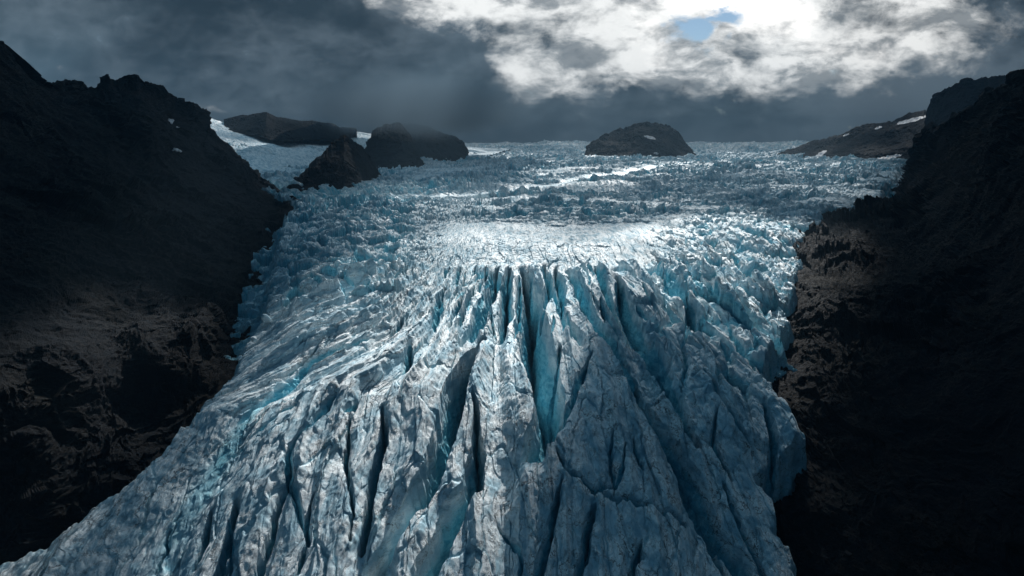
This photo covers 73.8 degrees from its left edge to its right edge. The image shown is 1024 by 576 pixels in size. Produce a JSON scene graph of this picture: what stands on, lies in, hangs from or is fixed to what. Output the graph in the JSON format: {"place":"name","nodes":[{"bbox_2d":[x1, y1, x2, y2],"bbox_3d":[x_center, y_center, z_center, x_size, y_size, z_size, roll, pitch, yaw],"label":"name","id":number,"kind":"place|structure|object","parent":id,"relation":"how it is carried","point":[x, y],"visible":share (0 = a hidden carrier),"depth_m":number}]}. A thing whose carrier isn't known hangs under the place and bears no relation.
{"place":"outdoors","nodes":[
{"label":"outdoors","id":0,"kind":"place"},
{"bbox_2d":[0,41,298,564],"bbox_3d":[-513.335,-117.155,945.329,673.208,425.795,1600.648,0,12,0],"label":"valley wall","id":1,"kind":"structure","parent":0,"point":[131,241],"depth_m":534.48},
{"bbox_2d":[224,112,356,141],"bbox_3d":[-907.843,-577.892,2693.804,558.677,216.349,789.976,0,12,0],"label":"rock ridge","id":2,"kind":"object","parent":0,"point":[267,125],"visible":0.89,"depth_m":2494.87},
{"bbox_2d":[287,135,380,191],"bbox_3d":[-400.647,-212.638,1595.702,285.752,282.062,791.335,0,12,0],"label":"rock peak","id":3,"kind":"object","parent":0,"point":[341,162],"visible":0.37,"depth_m":1384.13},
{"bbox_2d":[210,118,510,174],"bbox_3d":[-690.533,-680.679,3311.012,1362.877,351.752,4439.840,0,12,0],"label":"ice field","id":4,"kind":"structure","parent":0,"point":[259,153],"depth_m":2234.77},
{"bbox_2d":[365,122,424,168],"bbox_3d":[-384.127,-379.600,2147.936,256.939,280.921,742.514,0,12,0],"label":"rock peak","id":5,"kind":"object","parent":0,"point":[388,146],"visible":0.55,"depth_m":2034.26},
{"bbox_2d":[401,123,468,161],"bbox_3d":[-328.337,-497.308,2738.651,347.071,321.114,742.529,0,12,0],"label":"rock peak","id":6,"kind":"object","parent":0,"point":[430,142],"visible":0.57,"depth_m":2580.44},
{"bbox_2d":[0,139,906,575],"bbox_3d":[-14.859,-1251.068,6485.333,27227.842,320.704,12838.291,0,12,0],"label":"glacier","id":7,"kind":"object","parent":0,"point":[544,357],"visible":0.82,"depth_m":422.44},
{"bbox_2d":[250,336,256,342],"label":"ice block","id":8,"kind":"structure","parent":7,"relation":"on","point":[253,339],"depth_m":474.73},
{"bbox_2d":[261,314,271,322],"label":"ice block","id":9,"kind":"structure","parent":7,"relation":"on","point":[265,318],"depth_m":505.13},
{"bbox_2d":[0,0,1023,143],"label":"sky","id":10,"kind":"structure","parent":0,"point":[472,71]},
{"bbox_2d":[585,121,695,156],"bbox_3d":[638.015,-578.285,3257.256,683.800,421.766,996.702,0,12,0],"label":"rock outcrop","id":11,"kind":"object","parent":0,"point":[631,140],"visible":0.51,"depth_m":3066.71},
{"bbox_2d":[777,110,926,159],"bbox_3d":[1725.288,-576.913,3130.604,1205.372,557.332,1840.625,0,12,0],"label":"mountain ridge","id":12,"kind":"structure","parent":0,"point":[867,140],"depth_m":2866.06},
{"bbox_2d":[816,150,826,155],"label":"snow patch","id":13,"kind":"object","parent":12,"relation":"on","point":[822,153],"visible":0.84,"depth_m":2911.97},
{"bbox_2d":[877,154,901,159],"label":"snow patch","id":14,"kind":"object","parent":12,"relation":"on","point":[891,156],"visible":0.63,"depth_m":2578.32},
{"bbox_2d":[897,115,925,124],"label":"snow patch","id":15,"kind":"object","parent":12,"relation":"on","point":[911,120],"visible":1,"depth_m":2870.84},
{"bbox_2d":[772,69,1023,575],"bbox_3d":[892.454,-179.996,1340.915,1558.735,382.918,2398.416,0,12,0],"label":"valley wall","id":16,"kind":"structure","parent":0,"point":[932,331],"depth_m":423.98},
{"bbox_2d":[787,204,960,575],"bbox_3d":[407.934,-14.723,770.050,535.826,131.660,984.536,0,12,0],"label":"scree","id":17,"kind":"structure","parent":16,"relation":"on","point":[933,529],"depth_m":341.44},
{"bbox_2d":[844,550,852,556],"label":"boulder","id":18,"kind":"object","parent":17,"relation":"on","point":[848,553],"visible":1,"depth_m":332.47},
{"bbox_2d":[923,75,1005,127],"bbox_3d":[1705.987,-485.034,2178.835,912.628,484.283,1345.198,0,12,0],"label":"mountain ridge","id":19,"kind":"structure","parent":0,"point":[961,95],"depth_m":2113.51}
]}

